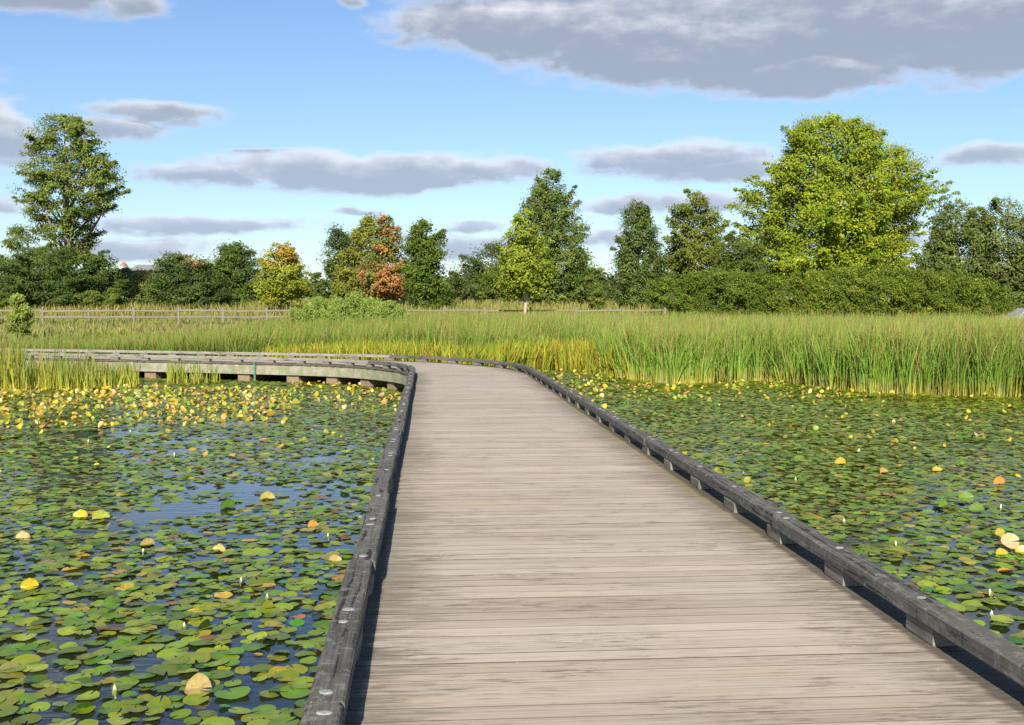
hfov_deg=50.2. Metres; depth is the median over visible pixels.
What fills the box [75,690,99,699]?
lily pad
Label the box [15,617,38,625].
lily pad
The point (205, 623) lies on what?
raised lily leaf
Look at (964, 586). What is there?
lily pad
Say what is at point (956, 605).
lily pad
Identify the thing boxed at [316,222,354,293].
round tree
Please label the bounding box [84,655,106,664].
lily pad
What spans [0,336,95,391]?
reed clump
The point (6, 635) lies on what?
lily pad
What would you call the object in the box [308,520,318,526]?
raised lily leaf
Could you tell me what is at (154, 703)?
lily pad
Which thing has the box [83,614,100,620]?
lily pad
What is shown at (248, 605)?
lily pad
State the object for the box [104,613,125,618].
lily pad
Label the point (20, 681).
lily pad
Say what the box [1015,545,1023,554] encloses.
raised lily leaf
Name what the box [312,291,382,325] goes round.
willow shrub
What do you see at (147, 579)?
lily pad
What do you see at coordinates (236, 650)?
lily pad
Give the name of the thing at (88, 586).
lily pad
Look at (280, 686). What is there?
lily pad
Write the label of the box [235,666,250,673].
lily pad
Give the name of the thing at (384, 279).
orange tree
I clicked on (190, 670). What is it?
lily pad
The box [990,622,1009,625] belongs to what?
lily pad
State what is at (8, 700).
lily pad cover
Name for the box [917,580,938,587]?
lily pad
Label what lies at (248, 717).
lily pad
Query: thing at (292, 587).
lily pad
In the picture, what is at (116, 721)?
lily pad
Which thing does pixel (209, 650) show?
lily pad
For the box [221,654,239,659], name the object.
lily pad
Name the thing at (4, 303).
shrub
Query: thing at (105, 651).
lily pad
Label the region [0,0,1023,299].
sky
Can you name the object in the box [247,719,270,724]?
lily pad
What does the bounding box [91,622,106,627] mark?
lily pad
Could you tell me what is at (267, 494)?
raised lily leaf
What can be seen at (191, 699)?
lily pad
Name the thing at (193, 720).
lily pad
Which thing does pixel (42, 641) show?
lily pad
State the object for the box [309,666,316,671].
lily pad
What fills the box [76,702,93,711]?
raised lily leaf
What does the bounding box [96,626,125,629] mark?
lily pad
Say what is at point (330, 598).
lily pad
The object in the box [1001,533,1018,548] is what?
raised lily leaf
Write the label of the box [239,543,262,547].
lily pad
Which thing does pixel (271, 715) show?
lily pad
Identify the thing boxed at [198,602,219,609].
lily pad
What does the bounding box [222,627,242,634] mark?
lily pad
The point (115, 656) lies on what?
lily pad
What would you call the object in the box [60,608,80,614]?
lily pad
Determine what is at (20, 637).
lily pad
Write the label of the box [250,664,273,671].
lily pad
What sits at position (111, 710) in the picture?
lily pad
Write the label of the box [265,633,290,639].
lily pad
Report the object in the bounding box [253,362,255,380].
green post
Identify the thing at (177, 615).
lily pad
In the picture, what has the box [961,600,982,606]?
lily pad
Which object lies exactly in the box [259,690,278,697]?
lily pad
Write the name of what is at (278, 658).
lily pad
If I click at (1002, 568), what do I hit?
raised lily leaf
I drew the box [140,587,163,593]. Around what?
lily pad
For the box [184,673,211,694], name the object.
raised lily leaf
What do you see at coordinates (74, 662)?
lily pad
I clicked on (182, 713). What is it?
lily pad
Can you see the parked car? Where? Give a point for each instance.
(1018, 310)
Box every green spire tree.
[909,197,1015,306]
[960,195,1023,309]
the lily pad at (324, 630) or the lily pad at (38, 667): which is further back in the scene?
the lily pad at (324, 630)
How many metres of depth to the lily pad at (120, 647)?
7.05 m
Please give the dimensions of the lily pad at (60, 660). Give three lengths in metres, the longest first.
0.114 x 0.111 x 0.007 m
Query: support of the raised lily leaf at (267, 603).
on the water
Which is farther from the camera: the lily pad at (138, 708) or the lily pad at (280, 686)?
the lily pad at (280, 686)
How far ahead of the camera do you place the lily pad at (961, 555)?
9.69 m
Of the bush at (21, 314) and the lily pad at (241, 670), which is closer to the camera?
the lily pad at (241, 670)
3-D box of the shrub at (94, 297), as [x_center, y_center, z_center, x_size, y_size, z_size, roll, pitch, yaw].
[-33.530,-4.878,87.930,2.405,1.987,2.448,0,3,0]
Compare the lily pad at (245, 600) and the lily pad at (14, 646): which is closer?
the lily pad at (14, 646)
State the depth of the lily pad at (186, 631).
7.40 m
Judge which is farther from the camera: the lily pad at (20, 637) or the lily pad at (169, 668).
the lily pad at (20, 637)
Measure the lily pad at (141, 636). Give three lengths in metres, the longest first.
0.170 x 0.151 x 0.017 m
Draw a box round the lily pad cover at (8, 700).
[0,368,1023,724]
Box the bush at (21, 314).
[3,292,35,339]
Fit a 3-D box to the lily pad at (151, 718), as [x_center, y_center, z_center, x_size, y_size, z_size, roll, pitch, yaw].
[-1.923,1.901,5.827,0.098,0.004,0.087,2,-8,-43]
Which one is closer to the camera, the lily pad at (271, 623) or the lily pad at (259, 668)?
the lily pad at (259, 668)
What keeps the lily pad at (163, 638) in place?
on the water
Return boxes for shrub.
[0,292,12,312]
[79,290,105,309]
[103,286,123,309]
[281,295,334,323]
[300,271,331,300]
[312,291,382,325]
[364,300,417,323]
[586,283,606,312]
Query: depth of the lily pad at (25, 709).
5.95 m
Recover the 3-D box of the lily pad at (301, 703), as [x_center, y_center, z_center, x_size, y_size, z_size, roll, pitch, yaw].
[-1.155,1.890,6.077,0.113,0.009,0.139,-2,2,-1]
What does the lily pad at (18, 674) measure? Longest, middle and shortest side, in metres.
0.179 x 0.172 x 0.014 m
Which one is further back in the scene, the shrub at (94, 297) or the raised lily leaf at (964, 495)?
the shrub at (94, 297)
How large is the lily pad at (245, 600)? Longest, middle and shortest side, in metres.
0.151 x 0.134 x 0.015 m
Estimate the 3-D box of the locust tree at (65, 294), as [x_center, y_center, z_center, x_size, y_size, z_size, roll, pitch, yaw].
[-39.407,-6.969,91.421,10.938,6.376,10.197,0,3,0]
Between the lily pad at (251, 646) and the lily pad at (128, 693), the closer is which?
the lily pad at (128, 693)
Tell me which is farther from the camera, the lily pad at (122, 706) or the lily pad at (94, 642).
the lily pad at (94, 642)
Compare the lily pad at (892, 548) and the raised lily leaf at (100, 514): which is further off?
the raised lily leaf at (100, 514)
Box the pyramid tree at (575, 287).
[505,166,601,306]
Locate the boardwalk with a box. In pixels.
[1,348,1023,724]
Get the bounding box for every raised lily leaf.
[15,531,29,539]
[21,578,38,589]
[73,509,87,517]
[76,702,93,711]
[92,509,109,518]
[104,595,119,608]
[140,538,154,545]
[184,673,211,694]
[197,619,210,630]
[213,544,225,551]
[220,499,234,508]
[260,491,274,499]
[261,600,274,608]
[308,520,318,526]
[328,554,341,560]
[835,457,845,463]
[880,467,887,472]
[932,466,941,470]
[939,498,950,508]
[959,491,973,505]
[969,502,984,512]
[993,476,1006,483]
[995,528,1004,539]
[996,548,1008,553]
[997,567,1012,571]
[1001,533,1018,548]
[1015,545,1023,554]
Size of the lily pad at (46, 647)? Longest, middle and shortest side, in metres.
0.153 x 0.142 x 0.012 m
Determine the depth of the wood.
176.07 m
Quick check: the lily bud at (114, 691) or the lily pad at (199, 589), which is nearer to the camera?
the lily bud at (114, 691)
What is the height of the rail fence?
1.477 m
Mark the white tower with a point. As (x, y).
(124, 264)
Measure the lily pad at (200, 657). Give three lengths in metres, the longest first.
0.224 x 0.184 x 0.010 m
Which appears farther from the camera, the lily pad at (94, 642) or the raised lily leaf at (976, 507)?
the raised lily leaf at (976, 507)
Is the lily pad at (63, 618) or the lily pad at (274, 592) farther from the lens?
the lily pad at (274, 592)
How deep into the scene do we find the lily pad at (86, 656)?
6.86 m
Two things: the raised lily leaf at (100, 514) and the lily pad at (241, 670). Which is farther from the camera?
the raised lily leaf at (100, 514)
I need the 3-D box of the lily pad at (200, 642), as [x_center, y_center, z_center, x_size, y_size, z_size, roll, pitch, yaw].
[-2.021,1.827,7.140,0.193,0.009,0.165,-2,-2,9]
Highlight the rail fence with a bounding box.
[0,307,666,323]
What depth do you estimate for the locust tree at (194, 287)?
90.44 m
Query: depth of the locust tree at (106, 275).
93.30 m
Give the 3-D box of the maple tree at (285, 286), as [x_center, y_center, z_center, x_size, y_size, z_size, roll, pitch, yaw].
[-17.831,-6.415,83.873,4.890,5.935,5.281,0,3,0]
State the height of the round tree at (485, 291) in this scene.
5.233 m
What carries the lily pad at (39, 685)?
on the water
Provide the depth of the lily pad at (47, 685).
6.34 m
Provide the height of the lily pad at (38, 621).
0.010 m
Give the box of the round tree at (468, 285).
[447,241,521,303]
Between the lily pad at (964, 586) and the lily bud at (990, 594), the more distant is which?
the lily pad at (964, 586)
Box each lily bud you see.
[112,684,117,698]
[988,589,992,597]
[990,610,994,620]
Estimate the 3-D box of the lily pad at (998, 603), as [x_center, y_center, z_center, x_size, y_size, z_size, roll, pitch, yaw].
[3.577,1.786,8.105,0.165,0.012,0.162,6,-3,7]
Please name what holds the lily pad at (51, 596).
on the water
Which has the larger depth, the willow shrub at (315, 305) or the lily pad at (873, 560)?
the willow shrub at (315, 305)
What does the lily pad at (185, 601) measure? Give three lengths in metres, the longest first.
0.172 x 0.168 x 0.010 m
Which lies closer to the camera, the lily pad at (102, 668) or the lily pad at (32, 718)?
the lily pad at (32, 718)
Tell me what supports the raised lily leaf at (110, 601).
on the water
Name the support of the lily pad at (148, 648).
on the water
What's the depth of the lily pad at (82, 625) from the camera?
7.51 m
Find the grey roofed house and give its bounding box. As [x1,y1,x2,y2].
[132,265,181,283]
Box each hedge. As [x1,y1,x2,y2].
[640,267,783,317]
[751,261,1023,319]
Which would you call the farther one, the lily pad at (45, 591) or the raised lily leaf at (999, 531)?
the raised lily leaf at (999, 531)
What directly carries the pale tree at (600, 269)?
on the ground at (162, 320)
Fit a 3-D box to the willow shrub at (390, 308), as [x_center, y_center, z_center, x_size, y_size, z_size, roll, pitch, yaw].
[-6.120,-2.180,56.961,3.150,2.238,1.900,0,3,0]
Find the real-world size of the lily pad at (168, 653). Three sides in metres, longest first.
0.199 x 0.194 x 0.017 m
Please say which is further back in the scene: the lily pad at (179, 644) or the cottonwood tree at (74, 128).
the cottonwood tree at (74, 128)
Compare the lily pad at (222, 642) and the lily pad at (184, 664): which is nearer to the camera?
the lily pad at (184, 664)
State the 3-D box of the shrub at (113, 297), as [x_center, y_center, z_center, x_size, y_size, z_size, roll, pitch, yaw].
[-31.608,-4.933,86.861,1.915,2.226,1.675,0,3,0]
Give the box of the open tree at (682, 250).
[658,188,736,293]
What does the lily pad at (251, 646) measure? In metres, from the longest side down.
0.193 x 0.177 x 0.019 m
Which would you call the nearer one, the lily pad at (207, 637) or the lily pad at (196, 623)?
the lily pad at (207, 637)
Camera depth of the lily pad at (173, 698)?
6.14 m
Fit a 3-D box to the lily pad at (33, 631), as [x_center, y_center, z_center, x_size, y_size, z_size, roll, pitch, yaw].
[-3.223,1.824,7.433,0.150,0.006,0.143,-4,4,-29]
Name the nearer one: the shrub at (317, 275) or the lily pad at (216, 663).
the lily pad at (216, 663)
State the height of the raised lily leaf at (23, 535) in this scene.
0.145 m
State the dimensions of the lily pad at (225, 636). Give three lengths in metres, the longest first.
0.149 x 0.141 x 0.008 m
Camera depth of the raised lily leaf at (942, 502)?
11.90 m
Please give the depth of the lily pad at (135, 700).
6.09 m
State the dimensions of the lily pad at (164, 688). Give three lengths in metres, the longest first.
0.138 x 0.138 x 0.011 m
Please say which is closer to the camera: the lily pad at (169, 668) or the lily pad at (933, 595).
the lily pad at (169, 668)
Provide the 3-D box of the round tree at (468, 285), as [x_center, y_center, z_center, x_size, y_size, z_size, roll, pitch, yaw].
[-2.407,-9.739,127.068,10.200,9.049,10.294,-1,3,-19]
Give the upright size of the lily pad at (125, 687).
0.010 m
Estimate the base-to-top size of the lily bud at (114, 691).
0.162 m
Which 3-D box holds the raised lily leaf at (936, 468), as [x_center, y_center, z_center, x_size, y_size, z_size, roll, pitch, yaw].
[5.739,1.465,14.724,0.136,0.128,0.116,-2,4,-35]
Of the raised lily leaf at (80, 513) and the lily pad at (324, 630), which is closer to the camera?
the lily pad at (324, 630)
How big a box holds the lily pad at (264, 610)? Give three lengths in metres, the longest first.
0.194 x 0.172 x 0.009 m
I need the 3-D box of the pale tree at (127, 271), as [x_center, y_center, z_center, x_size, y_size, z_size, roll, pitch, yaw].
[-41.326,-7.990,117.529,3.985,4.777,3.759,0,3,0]
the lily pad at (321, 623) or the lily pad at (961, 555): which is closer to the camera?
the lily pad at (321, 623)
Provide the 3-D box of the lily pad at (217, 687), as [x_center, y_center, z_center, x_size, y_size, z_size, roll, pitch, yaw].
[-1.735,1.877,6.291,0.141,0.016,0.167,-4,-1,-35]
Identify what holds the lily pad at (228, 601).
on the water
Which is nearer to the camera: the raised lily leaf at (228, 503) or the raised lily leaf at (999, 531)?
the raised lily leaf at (999, 531)
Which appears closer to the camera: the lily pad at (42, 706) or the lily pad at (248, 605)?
the lily pad at (42, 706)
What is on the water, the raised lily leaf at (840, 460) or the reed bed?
the raised lily leaf at (840, 460)
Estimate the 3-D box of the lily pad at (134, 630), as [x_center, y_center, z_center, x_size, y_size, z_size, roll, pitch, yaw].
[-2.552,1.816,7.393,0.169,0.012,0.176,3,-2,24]
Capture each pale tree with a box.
[116,266,139,301]
[129,267,171,302]
[328,212,402,299]
[564,252,609,301]
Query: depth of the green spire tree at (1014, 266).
88.39 m
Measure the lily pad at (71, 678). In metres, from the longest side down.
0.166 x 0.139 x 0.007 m
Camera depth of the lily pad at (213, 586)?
8.60 m
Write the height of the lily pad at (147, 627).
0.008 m
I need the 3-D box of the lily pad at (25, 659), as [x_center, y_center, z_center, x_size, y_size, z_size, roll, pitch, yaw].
[-3.019,1.851,6.761,0.186,0.014,0.207,5,10,21]
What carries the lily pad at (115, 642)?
on the water
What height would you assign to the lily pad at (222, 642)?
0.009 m
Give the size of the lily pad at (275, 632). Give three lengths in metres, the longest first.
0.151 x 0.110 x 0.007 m
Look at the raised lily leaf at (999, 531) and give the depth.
10.31 m
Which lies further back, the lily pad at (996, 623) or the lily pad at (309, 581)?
the lily pad at (309, 581)
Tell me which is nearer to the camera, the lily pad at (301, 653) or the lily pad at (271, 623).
the lily pad at (301, 653)
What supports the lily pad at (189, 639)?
on the water
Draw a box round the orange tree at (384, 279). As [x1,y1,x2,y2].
[353,213,411,301]
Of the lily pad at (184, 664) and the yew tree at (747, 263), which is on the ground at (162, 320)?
the yew tree at (747, 263)
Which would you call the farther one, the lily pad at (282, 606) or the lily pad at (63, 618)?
the lily pad at (282, 606)
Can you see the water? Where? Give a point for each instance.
(242, 489)
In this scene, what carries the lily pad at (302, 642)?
on the water
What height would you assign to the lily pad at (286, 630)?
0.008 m
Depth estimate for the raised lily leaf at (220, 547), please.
9.90 m
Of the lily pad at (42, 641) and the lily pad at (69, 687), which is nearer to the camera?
the lily pad at (69, 687)
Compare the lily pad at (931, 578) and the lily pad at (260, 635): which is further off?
the lily pad at (931, 578)
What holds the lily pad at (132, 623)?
on the water
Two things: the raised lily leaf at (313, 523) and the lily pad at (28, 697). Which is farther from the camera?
the raised lily leaf at (313, 523)
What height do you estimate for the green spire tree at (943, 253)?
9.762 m
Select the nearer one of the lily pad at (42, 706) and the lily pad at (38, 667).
the lily pad at (42, 706)
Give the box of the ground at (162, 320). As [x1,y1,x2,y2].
[0,300,989,343]
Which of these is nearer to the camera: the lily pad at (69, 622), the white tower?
the lily pad at (69, 622)
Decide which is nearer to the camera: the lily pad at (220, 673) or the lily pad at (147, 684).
the lily pad at (147, 684)
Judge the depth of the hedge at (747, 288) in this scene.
78.76 m
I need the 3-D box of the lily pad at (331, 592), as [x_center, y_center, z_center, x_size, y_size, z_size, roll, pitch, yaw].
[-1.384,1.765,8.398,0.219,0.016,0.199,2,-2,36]
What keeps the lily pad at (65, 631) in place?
on the water
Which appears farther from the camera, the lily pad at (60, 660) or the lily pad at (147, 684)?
the lily pad at (60, 660)
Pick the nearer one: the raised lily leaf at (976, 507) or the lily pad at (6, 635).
the lily pad at (6, 635)
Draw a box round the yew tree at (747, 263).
[707,233,773,307]
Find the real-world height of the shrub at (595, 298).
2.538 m
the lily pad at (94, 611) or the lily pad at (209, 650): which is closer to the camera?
the lily pad at (209, 650)
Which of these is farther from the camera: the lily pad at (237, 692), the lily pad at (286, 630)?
the lily pad at (286, 630)
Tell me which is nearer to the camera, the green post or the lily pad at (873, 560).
the lily pad at (873, 560)
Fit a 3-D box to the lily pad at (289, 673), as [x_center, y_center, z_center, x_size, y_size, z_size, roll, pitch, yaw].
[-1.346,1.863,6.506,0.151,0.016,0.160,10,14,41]
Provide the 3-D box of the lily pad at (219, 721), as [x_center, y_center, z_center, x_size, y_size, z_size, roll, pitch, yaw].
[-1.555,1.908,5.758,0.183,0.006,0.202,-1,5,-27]
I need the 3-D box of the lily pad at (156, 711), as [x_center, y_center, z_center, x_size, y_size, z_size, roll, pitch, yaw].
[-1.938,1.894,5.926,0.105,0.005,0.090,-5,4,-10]
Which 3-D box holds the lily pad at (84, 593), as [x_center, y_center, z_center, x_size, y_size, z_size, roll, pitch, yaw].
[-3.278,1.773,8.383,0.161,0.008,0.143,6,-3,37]
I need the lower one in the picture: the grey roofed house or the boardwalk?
the boardwalk
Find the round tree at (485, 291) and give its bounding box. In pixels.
[474,262,527,305]
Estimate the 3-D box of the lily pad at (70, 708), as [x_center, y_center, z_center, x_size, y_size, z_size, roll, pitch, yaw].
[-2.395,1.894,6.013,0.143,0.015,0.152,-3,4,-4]
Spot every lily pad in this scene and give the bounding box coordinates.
[0,633,20,637]
[0,643,24,650]
[0,670,25,678]
[7,678,25,684]
[9,654,41,667]
[10,592,32,598]
[11,633,36,640]
[12,693,37,703]
[13,597,34,601]
[13,714,41,723]
[14,707,31,713]
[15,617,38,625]
[22,664,47,671]
[23,674,46,682]
[27,627,49,633]
[29,702,49,711]
[30,589,56,594]
[30,619,50,624]
[31,680,52,687]
[32,687,57,698]
[33,639,50,643]
[33,642,57,650]
[37,648,58,653]
[40,593,61,599]
[43,683,66,687]
[47,718,76,724]
[52,658,69,663]
[55,615,78,619]
[56,681,81,692]
[57,627,80,634]
[57,646,87,652]
[59,660,81,665]
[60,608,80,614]
[62,618,86,626]
[63,702,86,712]
[64,673,90,681]
[70,677,91,683]
[71,705,94,713]
[73,622,93,630]
[74,591,90,595]
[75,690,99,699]
[75,719,98,724]
[76,584,97,589]
[76,653,96,658]
[79,682,100,685]
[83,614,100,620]
[83,640,105,644]
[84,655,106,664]
[85,607,107,614]
[91,563,111,568]
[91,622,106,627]
[91,665,111,674]
[93,648,112,655]
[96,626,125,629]
[98,706,120,713]
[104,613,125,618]
[105,638,131,646]
[105,653,132,659]
[107,717,131,724]
[111,644,130,651]
[111,684,132,690]
[111,700,139,713]
[112,665,134,670]
[113,677,139,686]
[117,635,136,639]
[119,650,134,654]
[121,627,147,633]
[121,698,144,703]
[122,640,142,645]
[122,691,137,696]
[124,705,147,711]
[125,619,145,626]
[127,645,140,650]
[129,673,155,678]
[131,633,152,640]
[137,576,157,581]
[137,616,153,623]
[137,694,154,700]
[138,625,156,630]
[138,644,164,652]
[138,683,154,686]
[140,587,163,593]
[142,717,160,720]
[145,606,166,613]
[145,708,164,714]
[146,663,186,675]
[146,696,171,709]
[150,635,175,641]
[150,684,174,691]
[157,648,188,659]
[162,655,188,663]
[165,640,188,647]
[166,612,190,620]
[167,702,183,707]
[168,695,183,700]
[170,709,191,718]
[171,604,192,610]
[174,628,196,634]
[176,598,198,603]
[176,663,191,668]
[177,668,198,672]
[181,636,201,642]
[181,652,210,663]
[183,693,208,704]
[183,717,200,724]
[186,587,208,593]
[188,616,213,626]
[188,640,216,644]
[194,609,216,614]
[196,648,216,652]
[197,710,216,716]
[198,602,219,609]
[198,635,213,640]
[199,717,234,724]
[200,713,216,719]
[201,624,225,630]
[201,684,223,691]
[204,585,219,588]
[204,659,228,666]
[206,669,233,678]
[209,651,228,659]
[212,633,231,639]
[212,639,231,644]
[214,686,249,698]
[220,599,239,603]
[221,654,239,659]
[221,659,239,665]
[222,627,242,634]
[224,647,244,653]
[224,679,241,686]
[228,707,250,713]
[235,612,253,617]
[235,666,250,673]
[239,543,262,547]
[239,598,252,601]
[240,603,258,609]
[241,643,268,650]
[241,713,262,721]
[245,577,269,584]
[247,631,267,639]
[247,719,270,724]
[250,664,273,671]
[251,705,275,713]
[256,605,280,613]
[257,670,275,677]
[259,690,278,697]
[263,710,290,719]
[264,590,282,595]
[264,620,284,626]
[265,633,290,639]
[266,716,298,724]
[267,630,279,635]
[267,654,288,660]
[268,683,293,691]
[269,666,285,672]
[273,603,292,610]
[273,669,299,681]
[280,627,296,632]
[280,685,309,697]
[282,664,307,673]
[285,584,303,590]
[288,676,313,687]
[289,597,306,599]
[293,640,314,645]
[293,707,304,716]
[294,699,307,706]
[295,651,315,656]
[296,578,316,584]
[309,637,326,645]
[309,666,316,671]
[313,603,331,610]
[313,620,330,627]
[314,646,322,650]
[316,626,328,634]
[319,590,339,594]
[324,595,338,600]
[865,557,879,562]
[880,546,905,551]
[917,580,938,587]
[922,576,939,580]
[926,593,944,597]
[947,603,965,610]
[949,553,973,557]
[955,584,975,588]
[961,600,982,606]
[979,597,1000,602]
[984,601,1004,604]
[989,615,1013,622]
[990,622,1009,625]
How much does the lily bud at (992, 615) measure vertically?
0.158 m
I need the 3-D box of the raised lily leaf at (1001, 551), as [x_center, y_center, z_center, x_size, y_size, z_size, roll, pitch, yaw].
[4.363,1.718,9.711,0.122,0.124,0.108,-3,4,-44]
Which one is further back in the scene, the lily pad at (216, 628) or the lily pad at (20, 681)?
the lily pad at (216, 628)
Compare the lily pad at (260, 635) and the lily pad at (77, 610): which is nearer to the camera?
the lily pad at (260, 635)
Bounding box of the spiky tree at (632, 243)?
[600,199,673,308]
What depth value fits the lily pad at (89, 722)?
5.78 m
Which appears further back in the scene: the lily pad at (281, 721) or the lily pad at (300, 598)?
the lily pad at (300, 598)
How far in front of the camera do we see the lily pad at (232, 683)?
6.38 m
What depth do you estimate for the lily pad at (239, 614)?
7.79 m
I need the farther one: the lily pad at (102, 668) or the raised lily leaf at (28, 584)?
the raised lily leaf at (28, 584)
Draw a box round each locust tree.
[0,240,103,309]
[76,249,138,307]
[136,251,230,309]
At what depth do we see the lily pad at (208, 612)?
7.83 m
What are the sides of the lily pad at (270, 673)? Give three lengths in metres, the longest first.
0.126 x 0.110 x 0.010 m
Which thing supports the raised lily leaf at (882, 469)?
on the water
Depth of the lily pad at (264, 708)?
5.97 m
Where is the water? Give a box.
[0,369,1023,724]
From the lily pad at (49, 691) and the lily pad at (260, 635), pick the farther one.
the lily pad at (260, 635)
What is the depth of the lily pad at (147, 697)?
6.13 m
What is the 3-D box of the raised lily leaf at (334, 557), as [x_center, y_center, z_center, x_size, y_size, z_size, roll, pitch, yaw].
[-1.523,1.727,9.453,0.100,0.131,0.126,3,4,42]
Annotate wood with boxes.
[6,267,1008,301]
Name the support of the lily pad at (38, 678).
on the water
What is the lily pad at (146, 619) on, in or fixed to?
on the water
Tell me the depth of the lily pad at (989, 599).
8.20 m
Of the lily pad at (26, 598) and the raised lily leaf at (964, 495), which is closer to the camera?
the lily pad at (26, 598)
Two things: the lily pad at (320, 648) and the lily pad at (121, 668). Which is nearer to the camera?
the lily pad at (121, 668)
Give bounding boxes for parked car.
[990,308,1023,319]
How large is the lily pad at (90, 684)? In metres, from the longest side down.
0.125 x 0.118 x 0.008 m
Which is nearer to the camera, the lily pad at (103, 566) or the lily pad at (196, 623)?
the lily pad at (196, 623)
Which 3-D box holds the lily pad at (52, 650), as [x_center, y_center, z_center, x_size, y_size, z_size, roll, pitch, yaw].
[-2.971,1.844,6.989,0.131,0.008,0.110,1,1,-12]
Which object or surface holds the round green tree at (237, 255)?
on the ground at (162, 320)
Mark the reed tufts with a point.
(122, 375)
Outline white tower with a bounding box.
[120,262,127,296]
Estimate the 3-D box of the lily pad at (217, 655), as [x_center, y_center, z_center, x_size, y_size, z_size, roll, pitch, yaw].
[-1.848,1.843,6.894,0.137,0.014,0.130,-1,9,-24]
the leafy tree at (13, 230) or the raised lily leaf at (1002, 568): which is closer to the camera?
the raised lily leaf at (1002, 568)
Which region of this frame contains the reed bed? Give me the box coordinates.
[0,307,1023,396]
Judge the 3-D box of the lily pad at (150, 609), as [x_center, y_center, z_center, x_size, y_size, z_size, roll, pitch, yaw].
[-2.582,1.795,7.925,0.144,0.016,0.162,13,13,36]
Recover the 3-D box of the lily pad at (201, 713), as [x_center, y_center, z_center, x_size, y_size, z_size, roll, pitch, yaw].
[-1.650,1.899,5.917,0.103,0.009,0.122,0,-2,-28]
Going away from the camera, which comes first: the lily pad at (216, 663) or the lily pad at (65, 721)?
the lily pad at (65, 721)
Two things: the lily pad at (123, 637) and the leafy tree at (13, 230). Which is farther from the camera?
the leafy tree at (13, 230)
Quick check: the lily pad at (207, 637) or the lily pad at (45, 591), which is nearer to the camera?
the lily pad at (207, 637)
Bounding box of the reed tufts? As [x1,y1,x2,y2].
[42,357,219,389]
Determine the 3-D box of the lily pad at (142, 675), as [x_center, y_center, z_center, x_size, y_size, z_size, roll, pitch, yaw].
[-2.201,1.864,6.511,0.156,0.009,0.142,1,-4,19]
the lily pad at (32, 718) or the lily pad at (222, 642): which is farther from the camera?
the lily pad at (222, 642)
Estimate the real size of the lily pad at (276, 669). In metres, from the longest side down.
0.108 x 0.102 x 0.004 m
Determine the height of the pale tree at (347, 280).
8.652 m
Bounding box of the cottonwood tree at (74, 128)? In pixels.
[7,112,130,288]
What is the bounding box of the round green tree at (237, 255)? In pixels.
[208,239,264,306]
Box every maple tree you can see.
[248,240,311,313]
[394,217,455,309]
[723,111,961,304]
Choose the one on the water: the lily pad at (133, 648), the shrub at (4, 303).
the lily pad at (133, 648)
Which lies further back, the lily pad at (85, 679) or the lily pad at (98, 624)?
the lily pad at (98, 624)
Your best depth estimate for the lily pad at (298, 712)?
5.90 m
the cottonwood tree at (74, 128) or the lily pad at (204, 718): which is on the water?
the lily pad at (204, 718)
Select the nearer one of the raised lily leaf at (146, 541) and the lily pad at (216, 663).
the lily pad at (216, 663)
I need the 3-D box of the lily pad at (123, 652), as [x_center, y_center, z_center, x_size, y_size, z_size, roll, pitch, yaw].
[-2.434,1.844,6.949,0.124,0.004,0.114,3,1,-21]
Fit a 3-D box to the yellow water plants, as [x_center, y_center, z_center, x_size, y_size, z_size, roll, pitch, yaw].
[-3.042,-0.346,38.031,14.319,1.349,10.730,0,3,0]
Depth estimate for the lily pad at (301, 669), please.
6.64 m
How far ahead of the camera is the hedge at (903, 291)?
77.87 m
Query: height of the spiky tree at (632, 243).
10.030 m
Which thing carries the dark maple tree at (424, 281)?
on the ground at (162, 320)
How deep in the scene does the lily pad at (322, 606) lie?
7.99 m
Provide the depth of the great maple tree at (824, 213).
94.58 m
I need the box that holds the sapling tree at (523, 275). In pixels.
[493,207,557,312]
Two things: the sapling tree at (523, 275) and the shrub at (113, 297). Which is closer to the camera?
the sapling tree at (523, 275)
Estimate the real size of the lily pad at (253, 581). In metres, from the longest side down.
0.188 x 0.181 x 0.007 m
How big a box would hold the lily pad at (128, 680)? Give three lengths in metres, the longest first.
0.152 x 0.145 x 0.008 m
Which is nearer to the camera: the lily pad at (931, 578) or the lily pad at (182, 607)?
the lily pad at (182, 607)
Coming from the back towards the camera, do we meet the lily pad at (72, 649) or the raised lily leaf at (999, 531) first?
the raised lily leaf at (999, 531)
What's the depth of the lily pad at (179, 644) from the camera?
7.11 m
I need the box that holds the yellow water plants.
[218,334,629,379]
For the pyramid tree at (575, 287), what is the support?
on the ground at (162, 320)
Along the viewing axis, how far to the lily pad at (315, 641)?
7.22 m
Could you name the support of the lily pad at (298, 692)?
on the water
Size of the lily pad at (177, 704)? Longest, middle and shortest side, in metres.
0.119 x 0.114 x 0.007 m
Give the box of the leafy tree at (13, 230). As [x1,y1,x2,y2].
[0,223,66,299]
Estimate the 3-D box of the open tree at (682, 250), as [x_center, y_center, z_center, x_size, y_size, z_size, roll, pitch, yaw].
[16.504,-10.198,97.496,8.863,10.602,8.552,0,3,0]
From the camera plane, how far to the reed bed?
32.98 m
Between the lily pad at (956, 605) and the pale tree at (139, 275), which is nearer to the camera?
the lily pad at (956, 605)
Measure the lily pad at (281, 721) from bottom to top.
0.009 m
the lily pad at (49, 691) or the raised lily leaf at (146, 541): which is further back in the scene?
the raised lily leaf at (146, 541)
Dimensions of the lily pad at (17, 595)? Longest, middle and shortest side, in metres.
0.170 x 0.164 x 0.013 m
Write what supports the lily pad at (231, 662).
on the water

